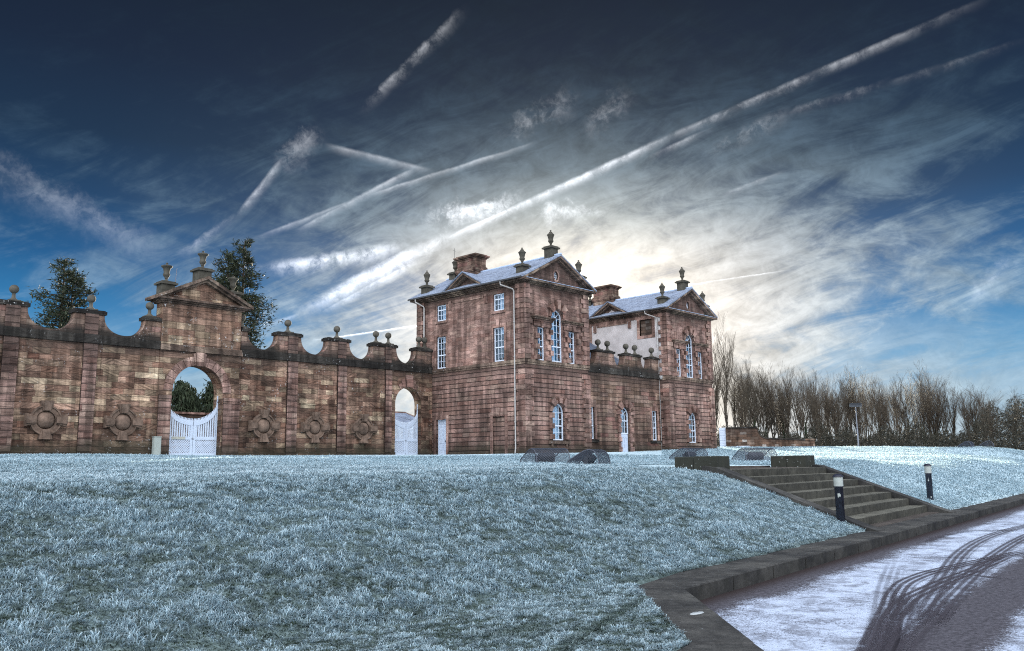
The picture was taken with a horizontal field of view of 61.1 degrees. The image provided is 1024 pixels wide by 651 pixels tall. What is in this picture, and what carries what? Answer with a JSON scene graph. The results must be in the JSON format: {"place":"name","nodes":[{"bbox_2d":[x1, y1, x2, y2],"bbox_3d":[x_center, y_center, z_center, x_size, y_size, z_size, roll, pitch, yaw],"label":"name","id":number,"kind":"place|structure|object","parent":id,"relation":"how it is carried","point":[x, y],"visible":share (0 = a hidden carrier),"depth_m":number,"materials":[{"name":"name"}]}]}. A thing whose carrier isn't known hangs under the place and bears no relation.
{"place":"outdoors","nodes":[
{"label":"outdoors","id":0,"kind":"place"},
{"bbox_2d":[0,446,1023,650],"bbox_3d":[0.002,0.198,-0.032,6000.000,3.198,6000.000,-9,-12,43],"label":"lawn","id":1,"kind":"structure","parent":0,"point":[417,562],"depth_m":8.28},
{"bbox_2d":[22,256,98,328],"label":"conifer","id":2,"kind":"object","parent":1,"relation":"on","point":[61,314],"visible":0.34,"depth_m":68.20,"materials":[{"name":"green plant"}]},
{"bbox_2d":[0,285,161,453],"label":"screen wall","id":3,"kind":"structure","parent":1,"relation":"on","point":[82,381],"depth_m":41.06,"materials":[{"name":"stone"}]},
{"bbox_2d":[152,436,161,454],"bbox_3d":[-17.664,6.063,43.117,0.280,1.090,0.390,-9,-12,43],"label":"utility cabinet","id":4,"kind":"object","parent":1,"relation":"on","point":[156,444],"visible":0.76,"depth_m":43.03,"materials":[{"name":"metal"}]},
{"bbox_2d":[171,377,201,411],"bbox_3d":[-24.498,7.190,64.156,3.772,6.871,3.802,-9,-12,43],"label":"conifer","id":5,"kind":"object","parent":1,"relation":"on","point":[182,401],"visible":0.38,"depth_m":64.20,"materials":[{"name":"green plant"}]},
{"bbox_2d":[169,411,211,452],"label":"courtyard wall","id":6,"kind":"structure","parent":1,"relation":"on","point":[193,415],"depth_m":62.40,"materials":[{"name":"stone"}]},
{"bbox_2d":[186,385,200,411],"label":"conifer","id":7,"kind":"object","parent":1,"relation":"on","point":[193,390],"visible":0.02,"depth_m":66.37,"materials":[{"name":"green plant"}]},
{"bbox_2d":[145,251,253,455],"bbox_3d":[-16.602,1.641,45.963,1.540,11.500,5.360,-9,-12,43],"label":"gateway","id":8,"kind":"object","parent":1,"relation":"on","point":[200,314],"visible":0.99,"depth_m":46.04,"materials":[{"name":"stone"}]},
{"bbox_2d":[169,396,217,455],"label":"gate","id":9,"kind":"structure","parent":8,"relation":"attached to","point":[192,426],"depth_m":45.36,"materials":[{"name":"white paint"}]},
{"bbox_2d":[195,381,213,412],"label":"conifer","id":10,"kind":"object","parent":1,"relation":"on","point":[206,399],"visible":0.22,"depth_m":66.03,"materials":[{"name":"green plant"}]},
{"bbox_2d":[203,238,283,385],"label":"conifer","id":11,"kind":"object","parent":1,"relation":"on","point":[231,269],"visible":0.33,"depth_m":69.67,"materials":[{"name":"green plant"}]},
{"bbox_2d":[238,314,432,455],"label":"screen wall","id":12,"kind":"structure","parent":1,"relation":"on","point":[334,396],"depth_m":51.14,"materials":[{"name":"stone"}]},
{"bbox_2d":[395,404,417,454],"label":"gate","id":13,"kind":"structure","parent":12,"relation":"attached to","point":[412,426],"depth_m":55.53,"materials":[{"name":"white paint"}]},
{"bbox_2d":[395,411,413,452],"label":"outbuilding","id":14,"kind":"structure","parent":1,"relation":"on","point":[405,417],"depth_m":75.17,"materials":[{"name":"brick"}]},
{"bbox_2d":[408,230,596,454],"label":"pavilion","id":15,"kind":"structure","parent":1,"relation":"on","point":[509,345],"depth_m":54.34,"materials":[{"name":"stone"}]},
{"bbox_2d":[438,305,445,320],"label":"window","id":16,"kind":"structure","parent":15,"relation":"in","point":[443,309],"depth_m":57.55,"materials":[{"name":"white paint"}]},
{"bbox_2d":[438,336,445,368],"bbox_3d":[-4.451,1.809,57.138,0.910,2.100,0.394,-9,-12,43],"label":"window","id":17,"kind":"structure","parent":15,"relation":"in","point":[443,339],"depth_m":57.30,"materials":[{"name":"white paint"}]},
{"bbox_2d":[438,419,445,454],"bbox_3d":[-4.482,7.266,56.141,0.920,2.350,0.135,-9,-12,43],"label":"door","id":18,"kind":"structure","parent":15,"relation":"in","point":[441,423],"depth_m":56.23,"materials":[{"name":"white paint"}]},
{"bbox_2d":[494,293,503,310],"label":"window","id":19,"kind":"structure","parent":15,"relation":"in","point":[500,299],"depth_m":53.93,"materials":[{"name":"white paint"}]},
{"bbox_2d":[494,327,503,361],"bbox_3d":[-0.612,1.185,53.522,0.930,2.100,0.394,-9,-12,43],"label":"window","id":20,"kind":"structure","parent":15,"relation":"in","point":[500,334],"depth_m":53.70,"materials":[{"name":"white paint"}]},
{"bbox_2d":[494,416,504,453],"bbox_3d":[-0.641,6.715,52.634,1.020,2.440,0.180,-9,-12,43],"label":"blocked doorway","id":21,"kind":"structure","parent":15,"relation":"in","point":[499,422],"depth_m":52.62,"materials":[{"name":"stone"}]},
{"bbox_2d":[538,327,543,359],"bbox_3d":[1.567,1.137,53.153,0.394,2.030,0.660,-9,-12,43],"label":"window","id":22,"kind":"structure","parent":15,"relation":"in","point":[539,340],"depth_m":53.19,"materials":[{"name":"white paint"}]},
{"bbox_2d":[551,311,560,361],"bbox_3d":[2.576,0.682,54.303,0.394,3.270,1.060,-9,-12,43],"label":"window","id":23,"kind":"structure","parent":15,"relation":"in","point":[554,325],"depth_m":54.44,"materials":[{"name":"white paint"}]},
{"bbox_2d":[553,404,562,439],"bbox_3d":[2.635,5.940,53.459,0.394,2.240,1.100,-9,-12,43],"label":"window","id":24,"kind":"structure","parent":15,"relation":"in","point":[555,420],"depth_m":53.53,"materials":[{"name":"white paint"}]},
{"bbox_2d":[569,332,573,363],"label":"window","id":25,"kind":"structure","parent":15,"relation":"in","point":[572,338],"depth_m":55.31,"materials":[{"name":"white paint"}]},
{"bbox_2d":[520,448,569,462],"bbox_3d":[1.071,4.240,28.199,1.308,0.506,1.022,5,-11,-31],"label":"floodlight cage","id":26,"kind":"object","parent":1,"relation":"on","point":[545,456],"visible":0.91,"depth_m":28.01,"materials":[{"name":"grey metal"}]},
{"bbox_2d":[567,449,610,463],"bbox_3d":[2.228,3.829,25.163,0.971,0.480,1.242,-4,-10,21],"label":"floodlight cage","id":27,"kind":"object","parent":1,"relation":"on","point":[587,456],"visible":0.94,"depth_m":24.93,"materials":[{"name":"grey metal"}]},
{"bbox_2d":[588,339,661,451],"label":"link range","id":28,"kind":"structure","parent":1,"relation":"on","point":[625,402],"depth_m":59.69,"materials":[{"name":"stone"}]},
{"bbox_2d":[620,408,627,433],"bbox_3d":[7.500,6.543,59.577,0.394,1.800,1.000,-9,-12,43],"label":"window","id":29,"kind":"structure","parent":28,"relation":"in","point":[622,425],"depth_m":59.71,"materials":[{"name":"white paint"}]},
{"bbox_2d":[652,411,656,439],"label":"window","id":30,"kind":"structure","parent":28,"relation":"in","point":[654,416],"depth_m":62.07,"materials":[{"name":"white paint"}]},
{"bbox_2d":[588,267,717,449],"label":"pavilion","id":31,"kind":"structure","parent":1,"relation":"on","point":[672,328],"depth_m":65.02,"materials":[{"name":"stone"}]},
{"bbox_2d":[589,326,591,342],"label":"blind window","id":32,"kind":"structure","parent":31,"relation":"in","point":[590,328],"depth_m":67.90,"materials":[{"name":"stone"}]},
{"bbox_2d":[637,317,654,338],"bbox_3d":[9.987,0.173,64.428,1.580,1.580,0.230,-9,-12,43],"label":"blind window","id":33,"kind":"structure","parent":31,"relation":"in","point":[647,326],"depth_m":64.45,"materials":[{"name":"stone"}]},
{"bbox_2d":[676,349,680,376],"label":"window","id":34,"kind":"structure","parent":31,"relation":"in","point":[679,370],"depth_m":64.05,"materials":[{"name":"white paint"}]},
{"bbox_2d":[685,335,692,377],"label":"window","id":35,"kind":"structure","parent":31,"relation":"in","point":[687,348],"depth_m":65.28,"materials":[{"name":"white paint"}]},
{"bbox_2d":[689,413,695,442],"bbox_3d":[13.136,7.566,64.327,0.394,2.240,1.100,-9,-12,43],"label":"window","id":36,"kind":"structure","parent":31,"relation":"in","point":[690,425],"depth_m":64.47,"materials":[{"name":"white paint"}]},
{"bbox_2d":[669,448,707,458],"bbox_3d":[7.102,5.171,34.883,1.308,0.506,1.022,8,-12,-42],"label":"floodlight cage","id":37,"kind":"object","parent":1,"relation":"on","point":[690,452],"visible":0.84,"depth_m":34.68,"materials":[{"name":"grey metal"}]},
{"bbox_2d":[675,456,729,470],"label":"stone block","id":38,"kind":"structure","parent":1,"relation":"on","point":[695,462],"depth_m":19.59,"materials":[{"name":"stone"}]},
{"bbox_2d":[712,337,731,436],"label":"bare tree","id":39,"kind":"object","parent":1,"relation":"on","point":[716,393],"visible":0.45,"depth_m":181.14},
{"bbox_2d":[712,309,736,426],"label":"bare tree","id":40,"kind":"object","parent":1,"relation":"on","point":[726,386],"visible":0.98,"depth_m":173.24,"materials":[{"name":"plant"}]},
{"bbox_2d":[727,368,746,426],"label":"bare tree","id":41,"kind":"object","parent":1,"relation":"on","point":[733,405],"visible":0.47,"depth_m":196.56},
{"bbox_2d":[727,362,754,426],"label":"bare tree","id":42,"kind":"object","parent":1,"relation":"on","point":[744,420],"visible":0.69,"depth_m":175.85,"materials":[{"name":"plant"}]},
{"bbox_2d":[735,354,758,426],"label":"bare tree","id":43,"kind":"object","parent":1,"relation":"on","point":[753,416],"visible":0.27,"depth_m":204.73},
{"bbox_2d":[720,358,774,426],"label":"bare tree","id":44,"kind":"object","parent":1,"relation":"on","point":[736,374],"visible":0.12,"depth_m":224.90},
{"bbox_2d":[737,361,761,426],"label":"bare tree","id":45,"kind":"object","parent":1,"relation":"on","point":[749,415],"visible":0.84,"depth_m":170.33,"materials":[{"name":"brown plant"}]},
{"bbox_2d":[732,448,776,460],"bbox_3d":[8.945,4.784,32.055,1.308,0.506,1.022,2,-10,-17],"label":"floodlight cage","id":46,"kind":"object","parent":1,"relation":"on","point":[756,455],"visible":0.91,"depth_m":31.88,"materials":[{"name":"grey metal"}]},
{"bbox_2d":[738,369,775,436],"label":"bare tree","id":47,"kind":"object","parent":1,"relation":"on","point":[764,422],"visible":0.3,"depth_m":210.08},
{"bbox_2d":[746,368,769,433],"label":"bare tree","id":48,"kind":"object","parent":1,"relation":"on","point":[756,409],"visible":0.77,"depth_m":179.38,"materials":[{"name":"brown plant"}]},
{"bbox_2d":[757,365,782,437],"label":"bare tree","id":49,"kind":"object","parent":1,"relation":"on","point":[772,397],"visible":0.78,"depth_m":199.21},
{"bbox_2d":[726,427,815,446],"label":"garden wall","id":50,"kind":"structure","parent":1,"relation":"on","point":[744,436],"depth_m":81.17,"materials":[{"name":"stone"}]},
{"bbox_2d":[719,428,725,446],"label":"side gate","id":51,"kind":"structure","parent":50,"relation":"attached to","point":[722,433],"depth_m":82.10,"materials":[{"name":"white paint"}]},
{"bbox_2d":[752,366,795,437],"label":"bare tree","id":52,"kind":"object","parent":1,"relation":"on","point":[772,421],"visible":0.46,"depth_m":201.15,"materials":[{"name":"plant"}]},
{"bbox_2d":[771,384,794,437],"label":"bare tree","id":53,"kind":"object","parent":1,"relation":"on","point":[779,417],"visible":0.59,"depth_m":172.17,"materials":[{"name":"brown plant"}]},
{"bbox_2d":[772,361,794,436],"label":"bare tree","id":54,"kind":"object","parent":1,"relation":"on","point":[787,387],"visible":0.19,"depth_m":209.85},
{"bbox_2d":[774,371,798,437],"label":"bare tree","id":55,"kind":"object","parent":1,"relation":"on","point":[782,397],"visible":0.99,"depth_m":169.67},
{"bbox_2d":[768,369,807,432],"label":"bare tree","id":56,"kind":"object","parent":1,"relation":"on","point":[796,424],"visible":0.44,"depth_m":199.59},
{"bbox_2d":[771,455,814,466],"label":"stone block","id":57,"kind":"structure","parent":1,"relation":"on","point":[795,461],"depth_m":24.71,"materials":[{"name":"stone"}]},
{"bbox_2d":[786,370,805,435],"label":"bare tree","id":58,"kind":"object","parent":1,"relation":"on","point":[797,401],"visible":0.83,"depth_m":195.16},
{"bbox_2d":[793,366,817,436],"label":"bare tree","id":59,"kind":"object","parent":1,"relation":"on","point":[800,428],"visible":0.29,"depth_m":216.06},
{"bbox_2d":[791,379,829,437],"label":"bare tree","id":60,"kind":"object","parent":1,"relation":"on","point":[807,415],"visible":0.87,"depth_m":167.82,"materials":[{"name":"brown plant"}]},
{"bbox_2d":[798,365,823,444],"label":"bare tree","id":61,"kind":"object","parent":1,"relation":"on","point":[813,397],"visible":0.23,"depth_m":206.46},
{"bbox_2d":[802,376,827,445],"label":"bare tree","id":62,"kind":"object","parent":1,"relation":"on","point":[813,418],"visible":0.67,"depth_m":170.85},
{"bbox_2d":[798,371,831,445],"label":"bare tree","id":63,"kind":"object","parent":1,"relation":"on","point":[821,396],"visible":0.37,"depth_m":185.36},
{"bbox_2d":[702,464,954,531],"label":"stone steps","id":64,"kind":"structure","parent":1,"relation":"on","point":[867,503],"depth_m":20.52,"materials":[{"name":"stone"}]},
{"bbox_2d":[821,377,839,438],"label":"bare tree","id":65,"kind":"object","parent":1,"relation":"on","point":[828,405],"visible":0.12,"depth_m":217.63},
{"bbox_2d":[817,369,846,439],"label":"bare tree","id":66,"kind":"object","parent":1,"relation":"on","point":[827,404],"visible":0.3,"depth_m":185.90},
{"bbox_2d":[817,366,857,445],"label":"bare tree","id":67,"kind":"object","parent":1,"relation":"on","point":[838,408],"visible":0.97,"depth_m":170.49,"materials":[{"name":"plant"}]},
{"bbox_2d":[832,474,844,521],"bbox_3d":[6.434,3.527,17.031,0.216,1.220,0.216,-9,-12,43],"label":"bollard light","id":68,"kind":"object","parent":1,"relation":"on","point":[838,486],"visible":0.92,"depth_m":17.00,"materials":[{"name":"black metal"}]},
{"bbox_2d":[838,367,857,440],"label":"bare tree","id":69,"kind":"object","parent":1,"relation":"on","point":[850,422],"visible":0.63,"depth_m":174.81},
{"bbox_2d":[835,380,861,440],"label":"bare tree","id":70,"kind":"object","parent":1,"relation":"on","point":[846,412],"visible":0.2,"depth_m":218.51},
{"bbox_2d":[836,365,870,444],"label":"bare tree","id":71,"kind":"object","parent":1,"relation":"on","point":[852,400],"visible":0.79,"depth_m":174.01,"materials":[{"name":"plant"}]},
{"bbox_2d":[840,373,866,445],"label":"bare tree","id":72,"kind":"object","parent":1,"relation":"on","point":[853,421],"visible":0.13,"depth_m":183.10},
{"bbox_2d":[849,403,861,445],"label":"floodlight mast","id":73,"kind":"object","parent":1,"relation":"on","point":[855,405],"visible":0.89,"depth_m":78.69,"materials":[{"name":"metal"}]},
{"bbox_2d":[854,368,870,436],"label":"bare tree","id":74,"kind":"object","parent":1,"relation":"on","point":[867,397],"visible":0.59,"depth_m":190.06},
{"bbox_2d":[857,368,877,438],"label":"bare tree","id":75,"kind":"object","parent":1,"relation":"on","point":[864,430],"visible":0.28,"depth_m":216.56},
{"bbox_2d":[715,393,1023,449],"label":"undergrowth","id":76,"kind":"object","parent":1,"relation":"on","point":[913,436],"visible":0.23,"depth_m":161.71,"materials":[{"name":"plant"}]},
{"bbox_2d":[859,384,885,445],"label":"bare tree","id":77,"kind":"object","parent":1,"relation":"on","point":[872,419],"visible":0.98,"depth_m":163.72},
{"bbox_2d":[857,374,892,445],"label":"bare tree","id":78,"kind":"object","parent":1,"relation":"on","point":[876,402],"visible":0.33,"depth_m":210.29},
{"bbox_2d":[868,381,886,434],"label":"bare tree","id":79,"kind":"object","parent":1,"relation":"on","point":[877,409],"visible":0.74,"depth_m":182.03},
{"bbox_2d":[870,381,908,435],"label":"bare tree","id":80,"kind":"object","parent":1,"relation":"on","point":[885,416],"visible":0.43,"depth_m":204.75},
{"bbox_2d":[881,373,902,442],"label":"bare tree","id":81,"kind":"object","parent":1,"relation":"on","point":[896,404],"visible":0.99,"depth_m":169.78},
{"bbox_2d":[884,381,903,441],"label":"bare tree","id":82,"kind":"object","parent":1,"relation":"on","point":[894,396],"visible":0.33,"depth_m":183.11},
{"bbox_2d":[879,388,916,445],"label":"bare tree","id":83,"kind":"object","parent":1,"relation":"on","point":[905,418],"visible":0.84,"depth_m":170.41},
{"bbox_2d":[875,370,936,438],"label":"bare tree","id":84,"kind":"object","parent":1,"relation":"on","point":[902,401],"visible":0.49,"depth_m":186.99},
{"bbox_2d":[900,375,926,444],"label":"bare tree","id":85,"kind":"object","parent":1,"relation":"on","point":[911,401],"visible":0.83,"depth_m":170.29,"materials":[{"name":"brown plant"}]},
{"bbox_2d":[910,360,937,430],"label":"bare tree","id":86,"kind":"object","parent":1,"relation":"on","point":[920,375],"visible":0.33,"depth_m":198.97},
{"bbox_2d":[923,464,933,500],"bbox_3d":[11.670,4.520,24.270,0.216,1.300,0.216,-9,-12,43],"label":"bollard light","id":87,"kind":"object","parent":1,"relation":"on","point":[928,477],"visible":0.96,"depth_m":24.24,"materials":[{"name":"black metal"}]},
{"bbox_2d":[913,382,947,445],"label":"bare tree","id":88,"kind":"object","parent":1,"relation":"on","point":[931,419],"visible":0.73,"depth_m":170.97,"materials":[{"name":"brown plant"}]},
{"bbox_2d":[911,375,949,432],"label":"bare tree","id":89,"kind":"object","parent":1,"relation":"on","point":[926,397],"visible":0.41,"depth_m":189.80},
{"bbox_2d":[914,369,948,443],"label":"bare tree","id":90,"kind":"object","parent":1,"relation":"on","point":[923,390],"visible":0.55,"depth_m":183.10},
{"bbox_2d":[930,379,947,430],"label":"bare tree","id":91,"kind":"object","parent":1,"relation":"on","point":[940,408],"visible":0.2,"depth_m":210.02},
{"bbox_2d":[936,379,957,442],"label":"bare tree","id":92,"kind":"object","parent":1,"relation":"on","point":[946,422],"visible":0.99,"depth_m":168.24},
{"bbox_2d":[940,384,961,440],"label":"bare tree","id":93,"kind":"object","parent":1,"relation":"on","point":[954,412],"visible":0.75,"depth_m":185.60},
{"bbox_2d":[953,391,971,436],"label":"bare tree","id":94,"kind":"object","parent":1,"relation":"on","point":[963,413],"visible":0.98,"depth_m":161.68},
{"bbox_2d":[942,384,986,431],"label":"bare tree","id":95,"kind":"object","parent":1,"relation":"on","point":[956,395],"visible":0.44,"depth_m":183.31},
{"bbox_2d":[958,441,974,446],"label":"floodlight cage","id":96,"kind":"object","parent":1,"relation":"on","point":[965,443],"visible":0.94,"depth_m":67.56,"materials":[{"name":"grey metal"}]},
{"bbox_2d":[954,382,983,443],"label":"bare tree","id":97,"kind":"object","parent":1,"relation":"on","point":[973,413],"visible":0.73,"depth_m":174.79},
{"bbox_2d":[958,379,1002,430],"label":"bare tree","id":98,"kind":"object","parent":1,"relation":"on","point":[978,398],"visible":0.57,"depth_m":175.05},
{"bbox_2d":[977,392,990,432],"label":"bare tree","id":99,"kind":"object","parent":1,"relation":"on","point":[982,406],"visible":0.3,"depth_m":197.20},
{"bbox_2d":[979,440,993,446],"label":"floodlight cage","id":100,"kind":"object","parent":1,"relation":"on","point":[986,444],"visible":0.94,"depth_m":67.91,"materials":[{"name":"grey metal"}]},
{"bbox_2d":[973,396,1002,446],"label":"bare tree","id":101,"kind":"object","parent":1,"relation":"on","point":[991,420],"visible":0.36,"depth_m":163.86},
{"bbox_2d":[975,388,1002,443],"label":"bare tree","id":102,"kind":"object","parent":1,"relation":"on","point":[990,407],"visible":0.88,"depth_m":155.11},
{"bbox_2d":[999,404,1019,448],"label":"bare tree","id":103,"kind":"object","parent":1,"relation":"on","point":[1011,426],"visible":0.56,"depth_m":159.79,"materials":[{"name":"brown plant"}]},
{"bbox_2d":[1000,395,1023,441],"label":"bare tree","id":104,"kind":"object","parent":1,"relation":"on","point":[1016,411],"visible":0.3,"depth_m":182.00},
{"bbox_2d":[1005,386,1022,420],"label":"bare tree","id":105,"kind":"object","parent":1,"relation":"on","point":[1015,399],"visible":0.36,"depth_m":197.77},
{"bbox_2d":[0,0,1023,446],"label":"sky","id":106,"kind":"structure","parent":0,"point":[841,181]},
{"bbox_2d":[670,466,938,526],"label":"paving","id":107,"kind":"structure","parent":0,"point":[884,523],"depth_m":20.95,"materials":[{"name":"stone"}]},
{"bbox_2d":[700,504,1023,650],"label":"road","id":108,"kind":"structure","parent":0,"point":[831,605],"depth_m":9.53,"materials":[{"name":"snow"}]},
{"bbox_2d":[639,493,1023,650],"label":"kerb","id":109,"kind":"structure","parent":108,"relation":"on","point":[678,597],"depth_m":10.84,"materials":[{"name":"stone"}]},
{"bbox_2d":[886,614,941,650],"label":"tyre track","id":110,"kind":"structure","parent":108,"relation":"on","point":[909,635],"depth_m":7.47,"materials":[{"name":"grey"}]},
{"bbox_2d":[862,557,1008,650],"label":"tyre track","id":111,"kind":"structure","parent":108,"relation":"on","point":[880,640],"depth_m":8.48,"materials":[{"name":"grey"}]},
{"bbox_2d":[856,551,1023,650],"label":"tyre track","id":112,"kind":"structure","parent":108,"relation":"on","point":[879,630],"depth_m":9.14,"materials":[{"name":"grey"}]},
{"bbox_2d":[907,525,1023,613],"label":"tyre track","id":113,"kind":"structure","parent":108,"relation":"on","point":[925,600],"depth_m":11.44,"materials":[{"name":"grey"}]},
{"bbox_2d":[920,534,1023,618],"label":"tyre track","id":114,"kind":"structure","parent":108,"relation":"on","point":[945,599],"depth_m":10.66,"materials":[{"name":"grey"}]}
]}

